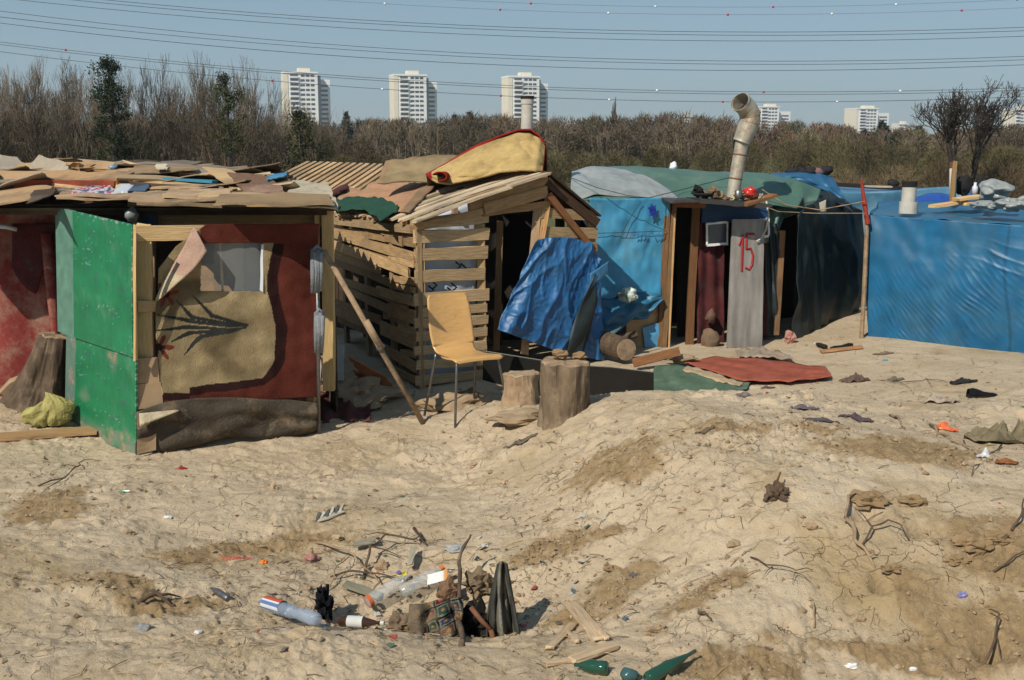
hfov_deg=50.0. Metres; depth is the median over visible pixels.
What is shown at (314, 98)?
apartment tower
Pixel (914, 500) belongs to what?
earth clod
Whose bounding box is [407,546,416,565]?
grey lath
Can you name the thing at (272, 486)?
pebble
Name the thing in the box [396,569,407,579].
yellow packet
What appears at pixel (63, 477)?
dry root
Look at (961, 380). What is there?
black net
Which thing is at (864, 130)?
conifer tree
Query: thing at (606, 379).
dark board
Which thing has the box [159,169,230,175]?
loose plank
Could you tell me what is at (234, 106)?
bare tree
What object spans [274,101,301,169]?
bare tree
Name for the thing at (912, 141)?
bare tree
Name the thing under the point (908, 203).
white flue
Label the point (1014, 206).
plastic bag
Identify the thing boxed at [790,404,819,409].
flat shoe
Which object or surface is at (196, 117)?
bare tree
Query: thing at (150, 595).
dry root
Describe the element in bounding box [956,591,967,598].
foil scrap
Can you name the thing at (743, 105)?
bent chimney
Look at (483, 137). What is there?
bare tree
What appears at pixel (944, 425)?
orange packet
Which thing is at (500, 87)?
power line
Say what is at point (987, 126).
bare tree
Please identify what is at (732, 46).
sky
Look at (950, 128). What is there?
bare tree
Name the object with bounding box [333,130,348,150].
bare tree
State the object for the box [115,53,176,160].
bare tree
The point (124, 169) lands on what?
cardboard sheet
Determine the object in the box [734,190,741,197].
tin can
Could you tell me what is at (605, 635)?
broken board
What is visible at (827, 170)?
dark clothes
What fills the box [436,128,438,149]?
birch tree
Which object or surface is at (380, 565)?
stone
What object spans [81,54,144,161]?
evergreen tree
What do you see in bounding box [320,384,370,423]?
dark red cloth
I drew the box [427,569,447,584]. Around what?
white packet
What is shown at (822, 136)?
bare tree
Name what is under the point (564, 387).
tall stump
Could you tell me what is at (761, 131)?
bare tree
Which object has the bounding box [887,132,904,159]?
conifer tree
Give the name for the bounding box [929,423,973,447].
thin branch
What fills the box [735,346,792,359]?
striped cloth
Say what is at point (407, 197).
pink carpet
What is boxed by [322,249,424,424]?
leaning pole
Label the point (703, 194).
dark pan
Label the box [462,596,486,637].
dark rag
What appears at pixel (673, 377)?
green carpet
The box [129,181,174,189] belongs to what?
loose plank
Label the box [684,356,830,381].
red carpet
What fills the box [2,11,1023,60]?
power line
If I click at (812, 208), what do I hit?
rope
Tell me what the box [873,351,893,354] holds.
black scrap
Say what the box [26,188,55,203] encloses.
dark board
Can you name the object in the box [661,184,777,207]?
chimney tray
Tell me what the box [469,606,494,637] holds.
rusty bar
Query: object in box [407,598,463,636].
crochet blanket
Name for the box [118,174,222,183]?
loose plank
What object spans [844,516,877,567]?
dry root
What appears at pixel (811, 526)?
brown stone
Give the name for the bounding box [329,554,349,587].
dry stick
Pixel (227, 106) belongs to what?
ivy clad tree
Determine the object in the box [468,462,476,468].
pebble
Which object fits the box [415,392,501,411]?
earth clod
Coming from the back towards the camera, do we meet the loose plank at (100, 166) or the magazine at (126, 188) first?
the loose plank at (100, 166)
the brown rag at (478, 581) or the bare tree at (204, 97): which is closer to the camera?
the brown rag at (478, 581)
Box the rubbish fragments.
[4,382,1023,675]
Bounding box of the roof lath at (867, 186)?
[836,182,901,189]
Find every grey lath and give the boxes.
[342,580,382,598]
[354,536,376,546]
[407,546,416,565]
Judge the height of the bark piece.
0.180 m
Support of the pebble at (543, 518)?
on the ground
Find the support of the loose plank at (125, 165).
on the loose plank
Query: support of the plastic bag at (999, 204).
on the blue tarp shack at (953, 275)
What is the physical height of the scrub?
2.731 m
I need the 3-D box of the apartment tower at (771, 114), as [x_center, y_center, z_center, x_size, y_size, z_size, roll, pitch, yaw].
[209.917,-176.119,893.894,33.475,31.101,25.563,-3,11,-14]
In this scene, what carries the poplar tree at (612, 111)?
on the ground
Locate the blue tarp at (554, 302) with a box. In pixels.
[497,237,608,360]
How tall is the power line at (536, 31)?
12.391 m
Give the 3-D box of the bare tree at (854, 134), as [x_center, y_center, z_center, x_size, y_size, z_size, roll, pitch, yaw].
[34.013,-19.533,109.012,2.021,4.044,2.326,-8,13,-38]
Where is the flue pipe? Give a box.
[521,96,533,129]
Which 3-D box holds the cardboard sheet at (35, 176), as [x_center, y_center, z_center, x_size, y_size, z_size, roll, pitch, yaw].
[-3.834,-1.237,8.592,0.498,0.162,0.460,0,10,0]
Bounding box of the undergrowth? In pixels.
[0,106,379,169]
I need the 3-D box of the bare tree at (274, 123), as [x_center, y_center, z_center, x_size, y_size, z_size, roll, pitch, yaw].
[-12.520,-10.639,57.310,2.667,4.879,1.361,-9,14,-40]
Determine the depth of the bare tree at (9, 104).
49.23 m
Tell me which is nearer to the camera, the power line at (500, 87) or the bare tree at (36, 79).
the bare tree at (36, 79)
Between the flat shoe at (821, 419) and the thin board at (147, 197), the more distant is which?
the thin board at (147, 197)
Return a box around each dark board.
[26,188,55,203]
[483,350,653,394]
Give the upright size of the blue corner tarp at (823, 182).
0.353 m
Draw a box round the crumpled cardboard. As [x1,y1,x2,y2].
[67,162,94,171]
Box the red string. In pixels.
[219,556,252,560]
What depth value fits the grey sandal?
7.22 m
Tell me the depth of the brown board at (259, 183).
8.34 m
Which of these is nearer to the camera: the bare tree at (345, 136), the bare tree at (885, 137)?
the bare tree at (345, 136)
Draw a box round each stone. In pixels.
[135,623,150,631]
[304,584,312,589]
[373,559,388,571]
[443,544,461,552]
[802,522,817,529]
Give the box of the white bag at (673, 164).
[669,161,676,168]
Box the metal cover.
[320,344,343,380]
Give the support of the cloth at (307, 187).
on the plank shack at (28, 294)
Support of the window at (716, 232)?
in the tarp shack at (669, 262)
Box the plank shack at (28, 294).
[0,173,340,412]
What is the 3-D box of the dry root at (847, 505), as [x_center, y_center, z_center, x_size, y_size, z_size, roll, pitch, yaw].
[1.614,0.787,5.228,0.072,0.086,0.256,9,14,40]
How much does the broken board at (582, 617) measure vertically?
0.078 m
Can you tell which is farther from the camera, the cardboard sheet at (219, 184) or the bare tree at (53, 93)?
the bare tree at (53, 93)
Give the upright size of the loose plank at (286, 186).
0.141 m
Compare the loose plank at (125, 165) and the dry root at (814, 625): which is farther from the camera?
the loose plank at (125, 165)
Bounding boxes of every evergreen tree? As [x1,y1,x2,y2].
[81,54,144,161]
[281,104,328,170]
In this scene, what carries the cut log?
on the ground
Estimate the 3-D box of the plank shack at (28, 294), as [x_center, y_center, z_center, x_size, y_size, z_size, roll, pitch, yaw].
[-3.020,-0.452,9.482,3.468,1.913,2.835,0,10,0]
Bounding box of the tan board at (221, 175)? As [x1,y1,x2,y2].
[202,167,239,189]
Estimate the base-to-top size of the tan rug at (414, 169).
0.287 m
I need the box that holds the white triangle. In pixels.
[819,200,825,211]
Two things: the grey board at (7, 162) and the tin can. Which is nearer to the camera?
the grey board at (7, 162)
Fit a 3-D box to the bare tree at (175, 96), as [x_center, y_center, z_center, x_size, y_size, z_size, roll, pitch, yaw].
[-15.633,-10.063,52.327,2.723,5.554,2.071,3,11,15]
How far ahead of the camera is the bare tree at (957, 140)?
94.03 m
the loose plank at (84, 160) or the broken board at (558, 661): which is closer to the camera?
the broken board at (558, 661)
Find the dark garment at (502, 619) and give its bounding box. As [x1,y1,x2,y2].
[486,561,519,636]
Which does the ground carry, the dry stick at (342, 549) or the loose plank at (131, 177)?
the dry stick at (342, 549)
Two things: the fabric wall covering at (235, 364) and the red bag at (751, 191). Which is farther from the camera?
the red bag at (751, 191)
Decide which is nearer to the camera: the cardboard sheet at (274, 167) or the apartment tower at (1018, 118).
the cardboard sheet at (274, 167)
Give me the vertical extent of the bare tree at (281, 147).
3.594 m
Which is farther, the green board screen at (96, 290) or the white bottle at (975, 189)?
the white bottle at (975, 189)
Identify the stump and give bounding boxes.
[0,332,65,412]
[500,369,539,406]
[537,349,589,429]
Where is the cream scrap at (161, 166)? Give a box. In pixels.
[155,164,168,169]
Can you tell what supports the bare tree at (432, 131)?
on the ground
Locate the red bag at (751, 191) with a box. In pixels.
[743,186,757,197]
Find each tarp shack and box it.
[567,166,863,347]
[838,182,978,299]
[867,201,1023,352]
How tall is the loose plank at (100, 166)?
0.089 m
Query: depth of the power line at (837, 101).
194.15 m
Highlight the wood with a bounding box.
[0,107,1023,163]
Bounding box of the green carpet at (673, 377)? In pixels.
[653,364,750,390]
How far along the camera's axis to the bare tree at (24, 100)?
52.32 m
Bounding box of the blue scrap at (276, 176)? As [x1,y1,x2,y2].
[266,172,286,180]
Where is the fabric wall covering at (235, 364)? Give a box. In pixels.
[135,223,318,453]
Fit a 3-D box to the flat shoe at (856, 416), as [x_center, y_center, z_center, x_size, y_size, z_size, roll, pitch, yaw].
[2.042,0.456,6.523,0.210,0.052,0.085,2,11,13]
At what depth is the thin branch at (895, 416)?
6.55 m
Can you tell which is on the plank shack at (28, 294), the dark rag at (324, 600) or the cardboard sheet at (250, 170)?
the cardboard sheet at (250, 170)
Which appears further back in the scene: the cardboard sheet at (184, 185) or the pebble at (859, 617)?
the cardboard sheet at (184, 185)
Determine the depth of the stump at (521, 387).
7.99 m
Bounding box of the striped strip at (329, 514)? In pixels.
[316,503,344,521]
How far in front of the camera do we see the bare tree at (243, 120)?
56.87 m
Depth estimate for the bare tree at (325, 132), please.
88.98 m
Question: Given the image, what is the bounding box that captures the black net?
[949,377,977,384]
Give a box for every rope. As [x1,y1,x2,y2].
[570,177,728,197]
[762,189,864,209]
[768,207,864,213]
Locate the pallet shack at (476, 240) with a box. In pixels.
[334,171,601,389]
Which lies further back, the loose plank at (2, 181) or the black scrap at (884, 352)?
the black scrap at (884, 352)
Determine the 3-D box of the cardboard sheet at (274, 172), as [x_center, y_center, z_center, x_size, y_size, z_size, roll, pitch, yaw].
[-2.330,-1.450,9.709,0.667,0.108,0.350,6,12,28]
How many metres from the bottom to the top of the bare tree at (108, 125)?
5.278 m
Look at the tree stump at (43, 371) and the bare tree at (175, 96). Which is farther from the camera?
the bare tree at (175, 96)
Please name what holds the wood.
on the ground
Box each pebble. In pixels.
[121,529,132,534]
[268,483,277,489]
[331,534,342,540]
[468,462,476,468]
[498,479,507,484]
[540,516,550,521]
[574,457,583,462]
[677,506,686,513]
[726,539,740,547]
[851,613,865,621]
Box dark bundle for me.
[887,179,899,185]
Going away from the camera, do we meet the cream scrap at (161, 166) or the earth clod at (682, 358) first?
the cream scrap at (161, 166)
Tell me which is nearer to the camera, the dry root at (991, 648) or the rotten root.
the dry root at (991, 648)
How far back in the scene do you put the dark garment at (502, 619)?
4.95 m
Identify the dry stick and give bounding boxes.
[316,541,379,583]
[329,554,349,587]
[330,570,426,580]
[362,532,422,578]
[412,527,426,545]
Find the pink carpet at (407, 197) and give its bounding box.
[334,181,435,212]
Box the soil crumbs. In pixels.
[0,370,1023,679]
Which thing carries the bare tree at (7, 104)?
on the ground
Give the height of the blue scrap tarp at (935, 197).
0.156 m
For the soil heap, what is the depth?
9.01 m
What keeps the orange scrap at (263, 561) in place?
on the ground
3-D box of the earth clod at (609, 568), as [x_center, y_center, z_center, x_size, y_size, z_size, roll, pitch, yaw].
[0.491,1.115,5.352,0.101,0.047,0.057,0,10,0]
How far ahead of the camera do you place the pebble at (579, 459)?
6.49 m
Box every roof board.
[928,200,967,207]
[952,194,979,200]
[959,202,972,205]
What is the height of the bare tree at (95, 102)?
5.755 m
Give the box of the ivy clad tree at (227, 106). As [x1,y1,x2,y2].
[207,71,251,166]
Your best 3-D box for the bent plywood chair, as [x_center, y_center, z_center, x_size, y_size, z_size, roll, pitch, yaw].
[-0.361,0.163,8.224,0.466,0.964,0.584,-6,12,-30]
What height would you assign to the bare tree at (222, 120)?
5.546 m
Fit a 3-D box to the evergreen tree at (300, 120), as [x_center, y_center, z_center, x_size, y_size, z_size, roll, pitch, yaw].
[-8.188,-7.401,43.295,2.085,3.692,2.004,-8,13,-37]
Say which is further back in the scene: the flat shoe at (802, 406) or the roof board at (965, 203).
the roof board at (965, 203)
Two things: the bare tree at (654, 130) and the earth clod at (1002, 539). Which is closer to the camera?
the earth clod at (1002, 539)
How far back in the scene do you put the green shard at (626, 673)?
4.24 m
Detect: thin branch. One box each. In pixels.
[880,378,944,386]
[889,414,904,427]
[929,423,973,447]
[971,444,1001,475]
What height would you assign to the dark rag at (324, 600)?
0.258 m
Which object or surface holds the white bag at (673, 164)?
on the tarp shack at (669, 262)
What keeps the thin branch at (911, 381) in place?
on the ground
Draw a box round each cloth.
[287,180,337,209]
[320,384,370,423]
[336,196,397,220]
[683,366,743,385]
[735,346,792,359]
[963,419,1023,443]
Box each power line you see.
[0,44,1023,94]
[0,51,1023,102]
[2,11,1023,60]
[2,23,1011,70]
[2,42,1023,92]
[3,17,1009,64]
[22,0,1022,40]
[76,0,1023,35]
[109,0,1023,31]
[334,0,1007,15]
[462,0,1017,7]
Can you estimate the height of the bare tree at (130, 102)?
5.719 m
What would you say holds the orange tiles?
on the ground
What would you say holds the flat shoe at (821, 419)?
on the ground
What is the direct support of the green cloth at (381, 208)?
on the pallet shack at (476, 240)
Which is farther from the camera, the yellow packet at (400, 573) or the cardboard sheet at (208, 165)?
the cardboard sheet at (208, 165)
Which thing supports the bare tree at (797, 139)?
on the ground
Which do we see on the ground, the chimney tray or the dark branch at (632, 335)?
the dark branch at (632, 335)
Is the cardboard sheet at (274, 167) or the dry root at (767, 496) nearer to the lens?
the dry root at (767, 496)
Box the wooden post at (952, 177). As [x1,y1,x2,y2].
[949,161,957,201]
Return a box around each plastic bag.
[969,200,996,210]
[978,179,1014,199]
[991,197,1022,211]
[1002,195,1023,209]
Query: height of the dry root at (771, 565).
0.054 m
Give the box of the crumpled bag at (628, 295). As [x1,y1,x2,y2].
[617,287,637,302]
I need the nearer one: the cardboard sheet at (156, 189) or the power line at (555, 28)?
the cardboard sheet at (156, 189)
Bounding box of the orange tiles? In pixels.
[347,356,393,386]
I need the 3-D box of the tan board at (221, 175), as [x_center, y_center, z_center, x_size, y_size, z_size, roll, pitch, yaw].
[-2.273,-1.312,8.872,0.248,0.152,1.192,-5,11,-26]
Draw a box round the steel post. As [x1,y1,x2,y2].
[310,244,325,432]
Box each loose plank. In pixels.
[0,179,14,183]
[16,162,117,170]
[51,158,118,163]
[52,183,87,188]
[115,160,193,165]
[117,164,142,167]
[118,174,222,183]
[124,160,161,163]
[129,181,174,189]
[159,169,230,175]
[177,173,210,175]
[224,165,246,168]
[231,181,299,191]
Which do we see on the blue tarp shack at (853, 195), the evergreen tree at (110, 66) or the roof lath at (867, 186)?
the roof lath at (867, 186)
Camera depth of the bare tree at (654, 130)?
109.62 m
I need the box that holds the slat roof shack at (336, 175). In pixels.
[287,161,401,330]
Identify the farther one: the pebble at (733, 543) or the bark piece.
the bark piece
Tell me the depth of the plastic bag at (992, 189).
11.18 m
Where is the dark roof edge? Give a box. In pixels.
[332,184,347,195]
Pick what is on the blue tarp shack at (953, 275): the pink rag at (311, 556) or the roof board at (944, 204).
the roof board at (944, 204)
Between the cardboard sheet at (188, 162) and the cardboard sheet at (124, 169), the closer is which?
the cardboard sheet at (124, 169)
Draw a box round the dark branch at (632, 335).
[620,331,637,339]
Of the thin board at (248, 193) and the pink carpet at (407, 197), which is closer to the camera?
the thin board at (248, 193)
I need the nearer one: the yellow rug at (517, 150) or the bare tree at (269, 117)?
the yellow rug at (517, 150)
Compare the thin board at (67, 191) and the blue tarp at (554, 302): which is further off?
the blue tarp at (554, 302)
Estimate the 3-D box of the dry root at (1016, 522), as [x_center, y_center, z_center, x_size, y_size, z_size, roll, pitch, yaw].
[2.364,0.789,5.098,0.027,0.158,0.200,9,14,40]
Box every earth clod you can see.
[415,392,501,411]
[457,387,483,396]
[485,407,538,426]
[603,565,621,572]
[642,622,666,635]
[665,354,700,362]
[850,489,891,509]
[880,563,903,573]
[897,494,927,505]
[942,553,971,565]
[946,530,997,554]
[980,529,1015,545]
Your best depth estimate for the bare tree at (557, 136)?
98.49 m
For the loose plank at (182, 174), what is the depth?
9.19 m
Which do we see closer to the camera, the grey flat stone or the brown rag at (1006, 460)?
the brown rag at (1006, 460)
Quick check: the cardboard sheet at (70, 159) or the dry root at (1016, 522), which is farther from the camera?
the cardboard sheet at (70, 159)
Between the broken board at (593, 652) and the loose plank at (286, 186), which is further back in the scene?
the loose plank at (286, 186)
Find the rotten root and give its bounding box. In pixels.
[764,480,789,502]
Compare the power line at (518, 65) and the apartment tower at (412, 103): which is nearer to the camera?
the power line at (518, 65)
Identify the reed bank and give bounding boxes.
[828,150,1023,201]
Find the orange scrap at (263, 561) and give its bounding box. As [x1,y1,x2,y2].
[259,559,267,563]
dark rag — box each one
[314,584,333,622]
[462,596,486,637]
[839,372,869,382]
[888,376,903,380]
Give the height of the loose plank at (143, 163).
0.088 m
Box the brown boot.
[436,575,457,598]
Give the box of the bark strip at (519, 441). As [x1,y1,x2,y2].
[503,433,537,447]
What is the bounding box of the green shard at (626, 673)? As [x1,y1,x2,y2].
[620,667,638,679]
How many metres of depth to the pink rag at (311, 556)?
5.80 m
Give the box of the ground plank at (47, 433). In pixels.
[0,426,97,441]
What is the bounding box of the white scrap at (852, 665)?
[844,663,856,668]
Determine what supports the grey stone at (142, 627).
on the ground
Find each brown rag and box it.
[387,611,407,631]
[461,565,493,600]
[995,458,1018,464]
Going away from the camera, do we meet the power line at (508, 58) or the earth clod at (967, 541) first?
the earth clod at (967, 541)
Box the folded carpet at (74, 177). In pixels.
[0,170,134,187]
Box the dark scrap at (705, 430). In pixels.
[695,425,713,433]
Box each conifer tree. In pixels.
[339,110,353,154]
[856,128,869,146]
[863,120,891,145]
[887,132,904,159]
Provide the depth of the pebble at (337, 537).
6.04 m
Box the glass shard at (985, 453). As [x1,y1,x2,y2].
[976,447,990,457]
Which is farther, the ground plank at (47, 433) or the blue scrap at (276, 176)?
the blue scrap at (276, 176)
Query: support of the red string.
on the ground
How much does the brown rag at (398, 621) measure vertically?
0.112 m
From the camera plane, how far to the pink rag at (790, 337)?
11.43 m
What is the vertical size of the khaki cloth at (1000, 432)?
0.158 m
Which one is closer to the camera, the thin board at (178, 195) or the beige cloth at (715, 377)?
the thin board at (178, 195)
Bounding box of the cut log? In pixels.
[600,330,635,360]
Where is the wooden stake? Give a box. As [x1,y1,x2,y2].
[859,180,869,337]
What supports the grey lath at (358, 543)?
on the ground
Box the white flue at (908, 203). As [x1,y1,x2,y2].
[898,181,917,213]
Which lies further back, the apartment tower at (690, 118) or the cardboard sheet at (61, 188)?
the apartment tower at (690, 118)
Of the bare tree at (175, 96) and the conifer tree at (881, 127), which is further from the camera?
the conifer tree at (881, 127)
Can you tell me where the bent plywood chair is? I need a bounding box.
[423,292,503,427]
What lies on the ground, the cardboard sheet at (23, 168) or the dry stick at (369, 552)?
the dry stick at (369, 552)
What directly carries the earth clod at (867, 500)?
on the ground
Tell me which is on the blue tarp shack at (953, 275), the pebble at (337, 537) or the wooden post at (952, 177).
the wooden post at (952, 177)
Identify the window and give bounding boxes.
[706,221,727,245]
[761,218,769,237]
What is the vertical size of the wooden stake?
1.766 m
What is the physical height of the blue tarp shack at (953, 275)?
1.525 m
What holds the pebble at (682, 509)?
on the ground
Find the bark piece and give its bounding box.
[0,376,17,394]
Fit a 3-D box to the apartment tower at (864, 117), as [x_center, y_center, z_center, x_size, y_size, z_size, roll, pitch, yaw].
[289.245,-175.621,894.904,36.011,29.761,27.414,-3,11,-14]
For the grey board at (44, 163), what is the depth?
9.71 m
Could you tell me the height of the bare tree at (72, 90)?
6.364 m
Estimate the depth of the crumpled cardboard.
9.64 m
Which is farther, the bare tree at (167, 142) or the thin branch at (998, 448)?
the bare tree at (167, 142)
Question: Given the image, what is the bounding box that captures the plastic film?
[924,395,959,403]
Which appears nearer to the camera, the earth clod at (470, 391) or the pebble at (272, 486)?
the pebble at (272, 486)
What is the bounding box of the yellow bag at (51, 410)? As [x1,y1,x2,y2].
[20,392,75,426]
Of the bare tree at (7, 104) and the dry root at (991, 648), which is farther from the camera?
the bare tree at (7, 104)
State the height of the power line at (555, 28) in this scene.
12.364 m
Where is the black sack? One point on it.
(964, 184)
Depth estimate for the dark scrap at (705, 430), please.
6.11 m
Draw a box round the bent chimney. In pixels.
[726,92,760,200]
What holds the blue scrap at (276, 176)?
on the brown board at (259, 183)
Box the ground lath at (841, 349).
[820,345,862,352]
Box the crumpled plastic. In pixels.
[108,164,117,169]
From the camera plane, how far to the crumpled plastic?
9.69 m
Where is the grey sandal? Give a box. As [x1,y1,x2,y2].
[736,392,752,396]
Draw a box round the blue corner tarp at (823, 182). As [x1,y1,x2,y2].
[771,172,847,203]
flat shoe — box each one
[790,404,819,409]
[803,417,839,422]
[838,412,873,421]
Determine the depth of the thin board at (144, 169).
9.19 m
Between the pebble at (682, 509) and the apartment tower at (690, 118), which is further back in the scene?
the apartment tower at (690, 118)
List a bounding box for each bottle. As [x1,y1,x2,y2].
[210,587,230,601]
[258,596,321,625]
[337,615,384,627]
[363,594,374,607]
[574,659,608,674]
[643,649,696,679]
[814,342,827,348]
[972,182,977,194]
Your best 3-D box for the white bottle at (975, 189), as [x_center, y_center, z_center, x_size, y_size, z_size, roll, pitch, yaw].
[5.016,-1.642,11.898,0.060,0.130,0.060,0,10,0]
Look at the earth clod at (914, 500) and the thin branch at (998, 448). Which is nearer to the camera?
the earth clod at (914, 500)
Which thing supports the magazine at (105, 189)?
on the thin board at (120, 195)
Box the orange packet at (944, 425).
[937,421,958,431]
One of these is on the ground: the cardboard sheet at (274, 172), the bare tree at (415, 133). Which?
the bare tree at (415, 133)
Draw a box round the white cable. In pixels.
[756,201,768,241]
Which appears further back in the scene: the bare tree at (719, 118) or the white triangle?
the bare tree at (719, 118)
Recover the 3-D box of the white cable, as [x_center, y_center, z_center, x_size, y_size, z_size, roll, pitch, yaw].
[2.554,-1.218,11.188,0.128,0.439,0.036,-1,10,-4]
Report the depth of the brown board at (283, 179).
8.55 m
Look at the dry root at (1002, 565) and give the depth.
4.83 m
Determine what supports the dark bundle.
on the blue tarp shack at (853, 195)
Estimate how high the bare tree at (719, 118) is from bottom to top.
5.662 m
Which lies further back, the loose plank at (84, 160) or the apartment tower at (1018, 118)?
the apartment tower at (1018, 118)
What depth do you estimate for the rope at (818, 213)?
11.33 m
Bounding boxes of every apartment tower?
[281,68,330,128]
[389,70,436,126]
[501,72,547,125]
[679,114,692,124]
[758,104,790,133]
[844,105,888,132]
[892,121,912,131]
[1002,106,1023,129]
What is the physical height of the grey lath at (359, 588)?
0.046 m
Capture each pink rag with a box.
[304,551,319,561]
[785,330,796,343]
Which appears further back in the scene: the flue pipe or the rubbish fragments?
the flue pipe
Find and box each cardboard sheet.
[0,165,37,170]
[0,172,54,188]
[0,184,52,204]
[53,187,72,192]
[58,158,81,161]
[105,168,173,176]
[137,179,222,188]
[147,187,172,190]
[161,174,219,181]
[161,180,251,190]
[162,160,201,164]
[168,164,225,168]
[196,185,218,188]
[231,162,281,170]
[232,167,264,173]
[264,170,287,173]
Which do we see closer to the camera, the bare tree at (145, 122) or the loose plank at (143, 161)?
the loose plank at (143, 161)
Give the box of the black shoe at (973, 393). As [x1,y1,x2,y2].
[966,388,997,397]
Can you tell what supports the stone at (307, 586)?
on the ground
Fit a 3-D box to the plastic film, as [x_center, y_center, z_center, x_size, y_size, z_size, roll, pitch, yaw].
[2.774,0.387,7.089,0.222,0.067,0.145,4,11,19]
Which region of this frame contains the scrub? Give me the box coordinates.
[330,132,1023,183]
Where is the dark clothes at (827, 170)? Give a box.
[784,165,832,175]
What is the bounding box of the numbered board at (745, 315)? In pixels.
[726,219,764,347]
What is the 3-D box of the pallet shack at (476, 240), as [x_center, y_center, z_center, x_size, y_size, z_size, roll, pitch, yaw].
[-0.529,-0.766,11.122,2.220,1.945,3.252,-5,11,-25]
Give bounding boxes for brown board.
[227,172,283,193]
[257,174,290,182]
[631,347,680,366]
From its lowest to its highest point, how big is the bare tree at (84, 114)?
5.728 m
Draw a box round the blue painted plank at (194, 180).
[160,177,217,182]
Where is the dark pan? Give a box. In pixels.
[692,192,713,196]
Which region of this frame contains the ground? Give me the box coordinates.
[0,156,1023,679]
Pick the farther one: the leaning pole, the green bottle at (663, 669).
the leaning pole
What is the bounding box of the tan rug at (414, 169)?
[377,154,456,183]
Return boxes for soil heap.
[304,376,408,408]
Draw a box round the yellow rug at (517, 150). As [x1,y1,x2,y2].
[426,129,547,190]
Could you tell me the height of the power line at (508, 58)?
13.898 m
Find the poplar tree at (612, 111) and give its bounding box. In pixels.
[611,97,615,125]
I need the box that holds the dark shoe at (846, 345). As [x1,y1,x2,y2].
[830,343,852,348]
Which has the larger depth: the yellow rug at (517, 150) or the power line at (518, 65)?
the power line at (518, 65)
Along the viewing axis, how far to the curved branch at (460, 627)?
5.27 m
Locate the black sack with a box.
[956,174,983,195]
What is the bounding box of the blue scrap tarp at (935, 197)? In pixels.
[916,193,948,201]
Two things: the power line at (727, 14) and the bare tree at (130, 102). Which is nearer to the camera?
the bare tree at (130, 102)
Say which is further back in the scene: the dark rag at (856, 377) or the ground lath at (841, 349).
the ground lath at (841, 349)
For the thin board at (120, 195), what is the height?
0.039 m
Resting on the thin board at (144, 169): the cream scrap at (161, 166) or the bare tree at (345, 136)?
the cream scrap at (161, 166)
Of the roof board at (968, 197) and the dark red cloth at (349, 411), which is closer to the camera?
the dark red cloth at (349, 411)
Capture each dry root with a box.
[34,459,99,498]
[136,590,180,605]
[697,611,711,620]
[750,556,812,582]
[763,471,780,501]
[811,598,815,627]
[844,491,861,521]
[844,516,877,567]
[854,507,909,546]
[982,609,1000,664]
[993,551,1023,571]
[1010,498,1023,530]
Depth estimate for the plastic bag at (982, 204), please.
10.87 m
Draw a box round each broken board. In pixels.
[545,622,577,648]
[546,657,571,666]
[563,601,603,640]
[565,628,578,642]
[568,642,619,662]
[595,625,609,639]
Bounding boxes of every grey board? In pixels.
[0,155,22,168]
[29,155,68,170]
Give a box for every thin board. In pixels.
[54,191,155,197]
[56,189,128,200]
[128,165,197,173]
[128,190,250,202]
[137,198,221,207]
[162,188,230,198]
[196,192,219,201]
[213,192,333,206]
[230,192,266,193]
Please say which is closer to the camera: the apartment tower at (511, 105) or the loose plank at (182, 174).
the loose plank at (182, 174)
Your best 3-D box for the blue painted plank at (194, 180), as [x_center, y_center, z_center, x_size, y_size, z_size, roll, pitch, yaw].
[-2.911,-1.308,8.851,1.318,0.066,0.081,5,11,25]
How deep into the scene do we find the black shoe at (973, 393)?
8.67 m
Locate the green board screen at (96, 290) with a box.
[55,208,137,454]
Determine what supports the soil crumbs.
on the ground
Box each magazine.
[72,185,113,193]
[113,183,149,193]
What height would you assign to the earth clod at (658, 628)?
0.084 m
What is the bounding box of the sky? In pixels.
[0,0,1023,135]
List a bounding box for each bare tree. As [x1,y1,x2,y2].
[0,55,50,159]
[0,65,24,144]
[0,74,37,155]
[1,65,43,153]
[23,60,69,134]
[42,77,78,157]
[43,60,86,158]
[52,56,99,158]
[64,64,104,159]
[79,74,116,148]
[88,79,151,160]
[99,90,156,159]
[103,69,156,158]
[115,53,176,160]
[145,77,193,159]
[150,80,185,160]
[154,63,218,164]
[158,74,200,160]
[183,50,229,162]
[185,77,214,163]
[204,83,241,165]
[206,74,246,157]
[228,57,270,166]
[235,86,256,163]
[238,78,286,163]
[253,91,293,162]
[269,111,296,170]
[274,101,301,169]
[297,101,334,160]
[315,122,330,154]
[327,110,350,161]
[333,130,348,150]
[361,118,387,155]
[404,117,425,155]
[424,119,438,154]
[477,124,492,143]
[533,117,557,152]
[550,124,571,150]
[596,129,609,156]
[651,117,670,155]
[682,115,707,162]
[716,113,730,143]
[726,124,736,156]
[755,125,766,145]
[784,131,801,147]
[815,123,834,159]
[845,125,867,142]
[877,125,889,160]
[902,133,920,162]
[910,87,981,164]
[944,131,962,154]
[957,74,1023,188]
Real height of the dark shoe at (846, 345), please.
0.063 m
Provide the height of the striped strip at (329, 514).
0.038 m
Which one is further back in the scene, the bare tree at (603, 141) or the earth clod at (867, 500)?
the bare tree at (603, 141)
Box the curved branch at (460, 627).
[456,534,470,646]

